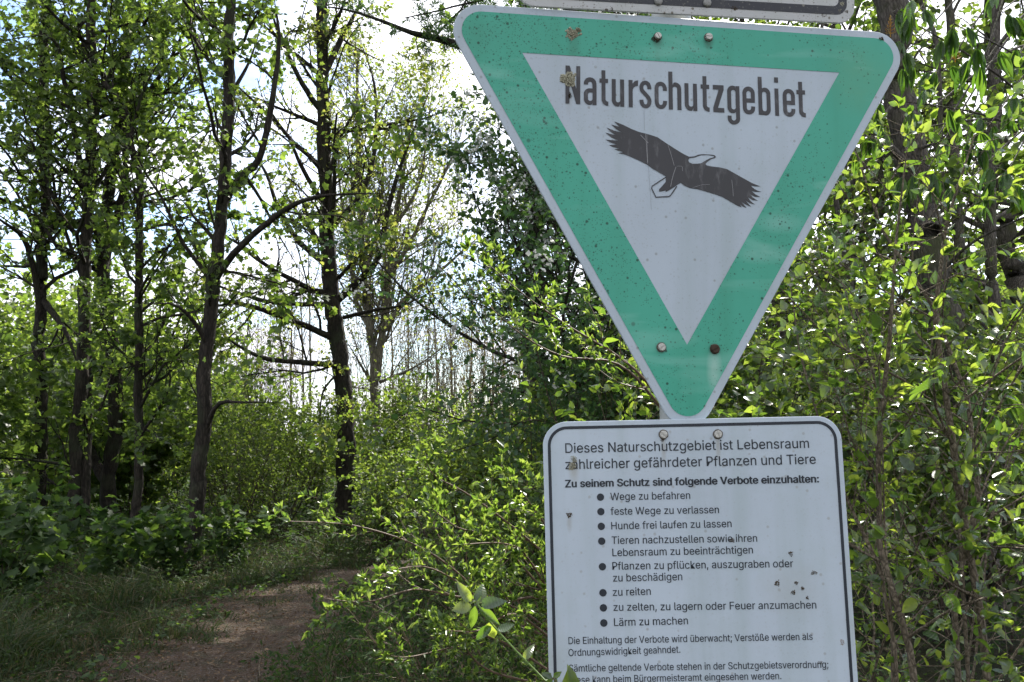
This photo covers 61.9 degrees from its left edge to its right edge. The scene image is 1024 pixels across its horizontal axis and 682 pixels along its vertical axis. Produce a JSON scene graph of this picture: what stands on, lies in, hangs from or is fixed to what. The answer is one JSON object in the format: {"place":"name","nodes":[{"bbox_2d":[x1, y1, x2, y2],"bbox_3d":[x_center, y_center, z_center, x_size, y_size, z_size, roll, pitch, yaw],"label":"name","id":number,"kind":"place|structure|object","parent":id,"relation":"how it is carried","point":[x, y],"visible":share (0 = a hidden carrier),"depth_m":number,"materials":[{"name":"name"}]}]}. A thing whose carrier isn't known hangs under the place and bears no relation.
{"place":"outdoors","nodes":[
{"label":"outdoors","id":0,"kind":"place"},
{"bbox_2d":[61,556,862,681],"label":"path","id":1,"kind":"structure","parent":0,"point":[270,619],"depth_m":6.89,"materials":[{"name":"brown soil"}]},
{"bbox_2d":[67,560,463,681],"bbox_3d":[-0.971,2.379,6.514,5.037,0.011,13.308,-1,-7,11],"label":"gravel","id":2,"kind":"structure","parent":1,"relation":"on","point":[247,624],"depth_m":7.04,"materials":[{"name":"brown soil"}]},
{"bbox_2d":[52,550,484,681],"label":"path weeds","id":3,"kind":"object","parent":1,"relation":"on","point":[100,657],"visible":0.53,"depth_m":7.56,"materials":[{"name":"green plant"}]},
{"bbox_2d":[0,451,1023,681],"bbox_3d":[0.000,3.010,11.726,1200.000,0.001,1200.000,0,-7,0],"label":"ground","id":4,"kind":"structure","parent":0,"point":[921,671],"depth_m":7.61,"materials":[{"name":"green plant"}]},
{"bbox_2d":[0,249,57,494],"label":"bush","id":5,"kind":"object","parent":4,"relation":"on","point":[24,309],"visible":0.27,"depth_m":17.67,"materials":[{"name":"green plant"}]},
{"bbox_2d":[0,474,72,609],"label":"maple bush","id":6,"kind":"object","parent":4,"relation":"on","point":[29,532],"visible":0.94,"depth_m":8.20,"materials":[{"name":"green plant"}]},
{"bbox_2d":[0,310,78,504],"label":"understorey bush","id":7,"kind":"object","parent":4,"relation":"on","point":[17,415],"visible":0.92,"depth_m":12.88,"materials":[{"name":"green plant"}]},
{"bbox_2d":[1,460,99,575],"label":"maple bush","id":8,"kind":"object","parent":4,"relation":"on","point":[67,511],"visible":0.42,"depth_m":10.34,"materials":[{"name":"green plant"}]},
{"bbox_2d":[0,336,148,525],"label":"understorey bush","id":9,"kind":"object","parent":4,"relation":"on","point":[58,446],"visible":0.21,"depth_m":15.12,"materials":[{"name":"green plant"}]},
{"bbox_2d":[0,240,154,513],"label":"bush","id":10,"kind":"object","parent":4,"relation":"on","point":[59,297],"visible":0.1,"depth_m":18.79,"materials":[{"name":"green plant"}]},
{"bbox_2d":[0,255,223,511],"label":"bush","id":11,"kind":"object","parent":4,"relation":"on","point":[118,320],"visible":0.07,"depth_m":17.54,"materials":[{"name":"green plant"}]},
{"bbox_2d":[0,0,230,540],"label":"tree","id":12,"kind":"object","parent":4,"relation":"on","point":[79,449],"visible":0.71,"depth_m":13.32,"materials":[{"name":"green plant"}]},
{"bbox_2d":[0,0,240,508],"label":"tree","id":13,"kind":"object","parent":4,"relation":"on","point":[39,270],"visible":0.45,"depth_m":14.04,"materials":[{"name":"green plant"}]},
{"bbox_2d":[77,494,165,581],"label":"maple bush","id":14,"kind":"object","parent":4,"relation":"on","point":[140,541],"visible":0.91,"depth_m":9.39,"materials":[{"name":"green plant"}]},
{"bbox_2d":[0,0,267,523],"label":"tree","id":15,"kind":"object","parent":4,"relation":"on","point":[105,473],"visible":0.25,"depth_m":14.52,"materials":[{"name":"green plant"}]},
{"bbox_2d":[52,380,216,518],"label":"understorey bush","id":16,"kind":"object","parent":4,"relation":"on","point":[156,452],"visible":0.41,"depth_m":16.01,"materials":[{"name":"green plant"}]},
{"bbox_2d":[38,0,291,549],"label":"tree","id":17,"kind":"object","parent":4,"relation":"on","point":[127,336],"visible":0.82,"depth_m":12.41,"materials":[{"name":"green plant"}]},
{"bbox_2d":[141,498,218,579],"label":"maple bush","id":18,"kind":"object","parent":4,"relation":"on","point":[178,528],"visible":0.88,"depth_m":10.09,"materials":[{"name":"green plant"}]},
{"bbox_2d":[103,271,298,509],"bbox_3d":[-8.088,1.168,20.925,5.324,5.843,4.320,4,-8,-29],"label":"bush","id":19,"kind":"object","parent":4,"relation":"on","point":[242,356],"visible":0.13,"depth_m":21.33,"materials":[{"name":"green plant"}]},
{"bbox_2d":[24,538,435,681],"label":"fallen twigs","id":20,"kind":"object","parent":4,"relation":"on","point":[226,640],"visible":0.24,"depth_m":6.71,"materials":[{"name":"brown wood"}]},
{"bbox_2d":[150,393,313,538],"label":"bush","id":21,"kind":"object","parent":4,"relation":"on","point":[232,472],"visible":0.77,"depth_m":13.46,"materials":[{"name":"green plant"}]},
{"bbox_2d":[158,372,308,515],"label":"bush","id":22,"kind":"object","parent":4,"relation":"on","point":[261,409],"visible":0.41,"depth_m":16.68,"materials":[{"name":"green plant"}]},
{"bbox_2d":[202,493,272,565],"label":"maple bush","id":23,"kind":"object","parent":4,"relation":"on","point":[221,526],"visible":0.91,"depth_m":11.01,"materials":[{"name":"green plant"}]},
{"bbox_2d":[0,527,488,681],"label":"leaf litter","id":24,"kind":"object","parent":4,"relation":"on","point":[193,652],"visible":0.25,"depth_m":7.02,"materials":[{"name":"brown plant"}]},
{"bbox_2d":[155,220,338,493],"bbox_3d":[-7.756,0.408,25.060,5.343,8.335,4.753,5,-8,-35],"label":"bare bush","id":25,"kind":"object","parent":4,"relation":"on","point":[260,343],"visible":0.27,"depth_m":25.24,"materials":[{"name":"brown plant"}]},
{"bbox_2d":[220,212,277,498],"bbox_3d":[-7.391,0.330,24.198,1.944,8.730,2.617,0,-7,0],"label":"sapling","id":26,"kind":"object","parent":4,"relation":"on","point":[245,396],"visible":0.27,"depth_m":24.17,"materials":[{"name":"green plant"}]},
{"bbox_2d":[177,354,327,510],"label":"bush","id":27,"kind":"object","parent":4,"relation":"on","point":[293,387],"visible":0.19,"depth_m":19.85,"materials":[{"name":"green plant"}]},
{"bbox_2d":[92,0,422,565],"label":"tree","id":28,"kind":"object","parent":4,"relation":"on","point":[214,271],"visible":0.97,"depth_m":11.47,"materials":[{"name":"green plant"}]},
{"bbox_2d":[0,505,547,681],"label":"grass","id":29,"kind":"structure","parent":4,"relation":"on","point":[22,636],"depth_m":7.98,"materials":[{"name":"green plant"}]},
{"bbox_2d":[194,384,364,536],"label":"bush","id":30,"kind":"object","parent":4,"relation":"on","point":[301,472],"visible":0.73,"depth_m":14.71,"materials":[{"name":"green plant"}]},
{"bbox_2d":[250,185,321,488],"bbox_3d":[-6.551,-0.198,26.052,2.468,10.298,2.771,-4,-8,29],"label":"sapling","id":31,"kind":"object","parent":4,"relation":"on","point":[291,331],"visible":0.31,"depth_m":26.10,"materials":[{"name":"brown plant"}]},
{"bbox_2d":[224,375,374,511],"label":"bush","id":32,"kind":"object","parent":4,"relation":"on","point":[329,414],"visible":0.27,"depth_m":19.25,"materials":[{"name":"green plant"}]},
{"bbox_2d":[252,214,347,486],"bbox_3d":[-6.569,0.419,24.903,2.608,8.710,3.781,4,-8,-30],"label":"sapling","id":33,"kind":"object","parent":4,"relation":"on","point":[303,366],"visible":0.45,"depth_m":25.12,"materials":[{"name":"brown plant"}]},
{"bbox_2d":[280,175,330,487],"bbox_3d":[-7.289,-0.536,29.575,3.416,11.888,1.752,-3,-7,22],"label":"sapling","id":34,"kind":"object","parent":4,"relation":"on","point":[310,356],"visible":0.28,"depth_m":29.24,"materials":[{"name":"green plant"}]},
{"bbox_2d":[144,0,477,532],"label":"tree","id":35,"kind":"object","parent":4,"relation":"on","point":[323,163],"visible":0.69,"depth_m":15.47,"materials":[{"name":"green plant"}]},
{"bbox_2d":[239,563,474,681],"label":"thorn bush","id":36,"kind":"object","parent":4,"relation":"on","point":[338,663],"visible":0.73,"depth_m":4.31,"materials":[{"name":"green plant"}]},
{"bbox_2d":[294,366,446,504],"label":"bush","id":37,"kind":"object","parent":4,"relation":"on","point":[363,399],"visible":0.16,"depth_m":21.80,"materials":[{"name":"green plant"}]},
{"bbox_2d":[275,194,466,483],"bbox_3d":[-4.182,0.169,25.903,6.145,9.009,5.022,0,-7,0],"label":"bare bush","id":38,"kind":"object","parent":4,"relation":"on","point":[368,354],"visible":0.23,"depth_m":25.85,"materials":[{"name":"brown plant"}]},
{"bbox_2d":[344,260,423,466],"bbox_3d":[-3.824,0.740,26.824,2.351,8.526,2.403,3,-8,-27],"label":"sapling","id":39,"kind":"object","parent":4,"relation":"on","point":[393,348],"visible":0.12,"depth_m":27.15,"materials":[{"name":"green plant"}]},
{"bbox_2d":[337,443,434,546],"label":"bush","id":40,"kind":"object","parent":4,"relation":"on","point":[394,503],"visible":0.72,"depth_m":13.10,"materials":[{"name":"green plant"}]},
{"bbox_2d":[252,0,523,508],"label":"tree","id":41,"kind":"object","parent":4,"relation":"on","point":[366,302],"visible":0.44,"depth_m":21.44,"materials":[{"name":"green plant"}]},
{"bbox_2d":[311,368,476,523],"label":"bush","id":42,"kind":"object","parent":4,"relation":"on","point":[405,391],"visible":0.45,"depth_m":16.78,"materials":[{"name":"green plant"}]},
{"bbox_2d":[323,235,493,496],"bbox_3d":[-2.550,0.719,22.689,4.605,7.159,4.043,4,-8,-33],"label":"bare bush","id":43,"kind":"object","parent":4,"relation":"on","point":[431,361],"visible":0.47,"depth_m":22.88,"materials":[{"name":"brown plant"}]},
{"bbox_2d":[399,208,436,479],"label":"sapling","id":44,"kind":"object","parent":4,"relation":"on","point":[408,333],"visible":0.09,"depth_m":30.20,"materials":[{"name":"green plant"}]},
{"bbox_2d":[396,232,454,397],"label":"sapling","id":45,"kind":"object","parent":4,"relation":"on","point":[428,332],"visible":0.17,"depth_m":26.13,"materials":[{"name":"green plant"}]},
{"bbox_2d":[378,401,472,482],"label":"bush","id":46,"kind":"object","parent":4,"relation":"on","point":[425,437],"visible":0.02,"depth_m":23.55,"materials":[{"name":"green plant"}]},
{"bbox_2d":[402,200,463,420],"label":"sapling","id":47,"kind":"object","parent":4,"relation":"on","point":[434,319],"visible":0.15,"depth_m":31.30,"materials":[{"name":"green plant"}]},
{"bbox_2d":[319,520,547,681],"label":"thorn bush","id":48,"kind":"object","parent":4,"relation":"on","point":[513,656],"visible":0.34,"depth_m":3.50,"materials":[{"name":"green plant"}]},
{"bbox_2d":[331,390,551,661],"bbox_3d":[-0.078,1.431,6.179,2.386,2.106,1.929,0,-7,0],"label":"brush","id":49,"kind":"object","parent":4,"relation":"on","point":[503,495],"visible":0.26,"depth_m":6.00,"materials":[{"name":"green plant"}]},
{"bbox_2d":[416,236,467,476],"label":"sapling","id":50,"kind":"object","parent":4,"relation":"on","point":[444,334],"visible":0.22,"depth_m":26.95,"materials":[{"name":"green plant"}]},
{"bbox_2d":[391,224,515,480],"bbox_3d":[-1.379,0.534,26.164,4.948,8.347,4.010,-5,-9,38],"label":"bare bush","id":51,"kind":"object","parent":4,"relation":"on","point":[466,374],"visible":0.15,"depth_m":25.76,"materials":[{"name":"brown plant"}]},
{"bbox_2d":[259,234,659,681],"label":"thorn bush","id":52,"kind":"object","parent":4,"relation":"on","point":[442,621],"visible":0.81,"depth_m":2.59,"materials":[{"name":"green plant"}]},
{"bbox_2d":[384,391,536,532],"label":"bush","id":53,"kind":"object","parent":4,"relation":"on","point":[455,464],"visible":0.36,"depth_m":15.15,"materials":[{"name":"green plant"}]},
{"bbox_2d":[426,391,511,505],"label":"bush","id":54,"kind":"object","parent":4,"relation":"on","point":[461,427],"visible":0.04,"depth_m":21.49,"materials":[{"name":"green plant"}]},
{"bbox_2d":[430,242,511,411],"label":"sapling","id":55,"kind":"object","parent":4,"relation":"on","point":[478,329],"visible":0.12,"depth_m":28.30,"materials":[{"name":"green plant"}]},
{"bbox_2d":[440,224,506,398],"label":"sapling","id":56,"kind":"object","parent":4,"relation":"on","point":[472,326],"visible":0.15,"depth_m":30.30,"materials":[{"name":"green plant"}]},
{"bbox_2d":[414,374,554,521],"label":"bush","id":57,"kind":"object","parent":4,"relation":"on","point":[482,436],"visible":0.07,"depth_m":15.49,"materials":[{"name":"green plant"}]},
{"bbox_2d":[315,0,659,410],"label":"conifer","id":58,"kind":"object","parent":4,"relation":"on","point":[436,36],"visible":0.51,"depth_m":7.61,"materials":[{"name":"green plant"}]},
{"bbox_2d":[458,201,521,476],"bbox_3d":[-0.393,0.002,33.222,3.858,11.583,2.637,-3,-7,24],"label":"sapling","id":59,"kind":"object","parent":4,"relation":"on","point":[493,331],"visible":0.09,"depth_m":33.24,"materials":[{"name":"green plant"}]},
{"bbox_2d":[470,256,520,380],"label":"sapling","id":60,"kind":"object","parent":4,"relation":"on","point":[502,338],"visible":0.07,"depth_m":29.12,"materials":[{"name":"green plant"}]},
{"bbox_2d":[452,581,547,681],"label":"seedling","id":61,"kind":"object","parent":4,"relation":"on","point":[490,629],"visible":0.99,"depth_m":1.94,"materials":[{"name":"green plant"}]},
{"bbox_2d":[423,248,582,498],"bbox_3d":[-0.132,0.674,22.127,5.735,7.112,4.666,6,-9,-39],"label":"bare bush","id":62,"kind":"object","parent":4,"relation":"on","point":[478,363],"visible":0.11,"depth_m":21.61,"materials":[{"name":"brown plant"}]},
{"bbox_2d":[499,259,519,408],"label":"sapling","id":63,"kind":"object","parent":4,"relation":"on","point":[512,355],"visible":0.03,"depth_m":32.05,"materials":[{"name":"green plant"}]},
{"bbox_2d":[0,222,1020,478],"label":"wood","id":64,"kind":"object","parent":4,"relation":"on","point":[1000,278],"visible":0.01,"depth_m":36.81,"materials":[{"name":"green plant"}]},
{"bbox_2d":[0,474,1023,681],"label":"ground herbs","id":65,"kind":"object","parent":4,"relation":"on","point":[288,533],"visible":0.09,"depth_m":10.21,"materials":[{"name":"green plant"}]},
{"bbox_2d":[519,0,559,496],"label":"tree","id":66,"kind":"object","parent":4,"relation":"on","point":[533,380],"visible":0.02,"depth_m":17.03,"materials":[{"name":"green plant"}]},
{"bbox_2d":[502,381,581,503],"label":"bush","id":67,"kind":"object","parent":4,"relation":"on","point":[520,430],"visible":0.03,"depth_m":12.27,"materials":[{"name":"green plant"}]},
{"bbox_2d":[542,664,579,681],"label":"seedling","id":68,"kind":"object","parent":4,"relation":"on","point":[570,675],"visible":1,"depth_m":0.98,"materials":[{"name":"green plant"}]},
{"bbox_2d":[436,0,775,347],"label":"tree","id":69,"kind":"object","parent":4,"relation":"on","point":[512,1],"depth_m":13.83,"materials":[{"name":"green plant"}]},
{"bbox_2d":[398,190,815,568],"bbox_3d":[0.893,0.741,6.836,3.493,3.359,2.678,0,-7,0],"label":"brush","id":70,"kind":"object","parent":4,"relation":"on","point":[532,411],"visible":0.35,"depth_m":6.59,"materials":[{"name":"green plant"}]},
{"bbox_2d":[541,8,740,392],"bbox_3d":[3.017,-5.186,19.229,5.816,19.186,6.591,6,-9,-39],"label":"tree","id":71,"kind":"object","parent":4,"relation":"on","point":[647,15],"visible":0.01,"depth_m":19.45,"materials":[{"name":"green plant"}]},
{"bbox_2d":[310,1,973,471],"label":"flowering tree","id":72,"kind":"object","parent":4,"relation":"on","point":[552,235],"visible":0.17,"depth_m":8.75,"materials":[{"name":"green plant"}]},
{"bbox_2d":[651,14,690,419],"bbox_3d":[0.234,0.488,1.135,0.080,2.500,0.076,0,-7,0],"label":"sign post","id":73,"kind":"object","parent":4,"relation":"on","point":[663,415],"visible":0.01,"depth_m":1.23,"materials":[{"name":"grey metal"}]},
{"bbox_2d":[453,5,899,418],"bbox_3d":[0.235,-0.168,1.152,0.636,0.561,0.011,1,-6,-7],"label":"nature reserve sign","id":74,"kind":"object","parent":73,"relation":"attached to","point":[685,174],"visible":1,"depth_m":1.16,"materials":[{"name":"green"}]},
{"bbox_2d":[521,0,853,23],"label":"supplementary sign","id":75,"kind":"object","parent":73,"relation":"attached to","point":[829,11],"visible":1,"depth_m":1.19,"materials":[{"name":"white metal"}]},
{"bbox_2d":[543,416,857,681],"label":"rules sign","id":76,"kind":"object","parent":73,"relation":"attached to","point":[700,550],"visible":0.98,"depth_m":1.10,"materials":[{"name":"metal"}]},
{"bbox_2d":[548,295,863,460],"bbox_3d":[2.279,0.914,11.303,4.680,4.075,3.963,-3,-7,23],"label":"thicket bush","id":77,"kind":"object","parent":4,"relation":"on","point":[770,369],"visible":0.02,"depth_m":11.25,"materials":[{"name":"green plant"}]},
{"bbox_2d":[482,223,933,629],"bbox_3d":[1.547,0.813,7.217,3.031,3.432,4.043,4,-8,-29],"label":"thicket bush","id":78,"kind":"object","parent":4,"relation":"on","point":[746,372],"visible":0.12,"depth_m":6.91,"materials":[{"name":"green plant"}]},
{"bbox_2d":[472,293,992,681],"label":"dogwood bush","id":79,"kind":"object","parent":4,"relation":"on","point":[983,359],"visible":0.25,"depth_m":3.15,"materials":[{"name":"green plant"}]},
{"bbox_2d":[691,16,900,420],"bbox_3d":[6.331,-3.326,20.565,6.571,15.339,7.350,-4,-8,27],"label":"tree","id":80,"kind":"object","parent":4,"relation":"on","point":[784,24],"visible":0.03,"depth_m":19.36,"materials":[{"name":"green plant"}]},
{"bbox_2d":[765,0,915,609],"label":"tree","id":81,"kind":"object","parent":4,"relation":"on","point":[833,204],"visible":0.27,"depth_m":8.80,"materials":[{"name":"green plant"}]},
{"bbox_2d":[710,80,1023,681],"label":"dogwood bush","id":82,"kind":"object","parent":4,"relation":"on","point":[894,589],"visible":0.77,"depth_m":2.67,"materials":[{"name":"green plant"}]},
{"bbox_2d":[744,0,1011,547],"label":"tree","id":83,"kind":"object","parent":4,"relation":"on","point":[947,100],"visible":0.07,"depth_m":13.08,"materials":[{"name":"green plant"}]},
{"bbox_2d":[741,22,1023,681],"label":"dogwood bush","id":84,"kind":"object","parent":4,"relation":"on","point":[970,459],"visible":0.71,"depth_m":2.82,"materials":[{"name":"green plant"}]},
{"bbox_2d":[760,241,1023,681],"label":"dogwood bush","id":85,"kind":"object","parent":4,"relation":"on","point":[1013,473],"visible":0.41,"depth_m":3.67,"materials":[{"name":"green plant"}]},
{"bbox_2d":[763,231,1023,569],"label":"thicket bush","id":86,"kind":"object","parent":4,"relation":"on","point":[981,294],"visible":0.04,"depth_m":10.91,"materials":[{"name":"green plant"}]},
{"bbox_2d":[782,248,1023,651],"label":"thicket bush","id":87,"kind":"object","parent":4,"relation":"on","point":[958,423],"visible":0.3,"depth_m":6.66,"materials":[{"name":"green plant"}]},
{"bbox_2d":[797,0,1023,514],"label":"tree","id":88,"kind":"object","parent":4,"relation":"on","point":[1013,270],"visible":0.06,"depth_m":14.81,"materials":[{"name":"green plant"}]},
{"bbox_2d":[833,0,988,347],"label":"tree","id":89,"kind":"object","parent":4,"relation":"on","point":[950,14],"visible":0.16,"depth_m":12.25,"materials":[{"name":"green plant"}]},
{"bbox_2d":[845,0,1023,623],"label":"tree","id":90,"kind":"object","parent":4,"relation":"on","point":[885,9],"visible":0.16,"depth_m":8.01,"materials":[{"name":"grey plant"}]},
{"bbox_2d":[850,0,1023,590],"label":"tree","id":91,"kind":"object","parent":4,"relation":"on","point":[991,273],"visible":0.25,"depth_m":9.84,"materials":[{"name":"green plant"}]},
{"bbox_2d":[852,0,1023,453],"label":"chestnut tree","id":92,"kind":"object","parent":4,"relation":"on","point":[906,24],"visible":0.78,"depth_m":4.80,"materials":[{"name":"green plant"}]},
{"bbox_2d":[854,563,1023,681],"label":"dogwood bush","id":93,"kind":"object","parent":4,"relation":"on","point":[948,673],"visible":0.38,"depth_m":3.93,"materials":[{"name":"green plant"}]},
{"bbox_2d":[918,0,1023,574],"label":"tree","id":94,"kind":"object","parent":4,"relation":"on","point":[970,50],"visible":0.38,"depth_m":9.74,"materials":[{"name":"green plant"}]},
{"bbox_2d":[0,0,1023,444],"label":"sky","id":95,"kind":"structure","parent":0,"point":[402,7],"materials":[{"name":"white"}]}
]}

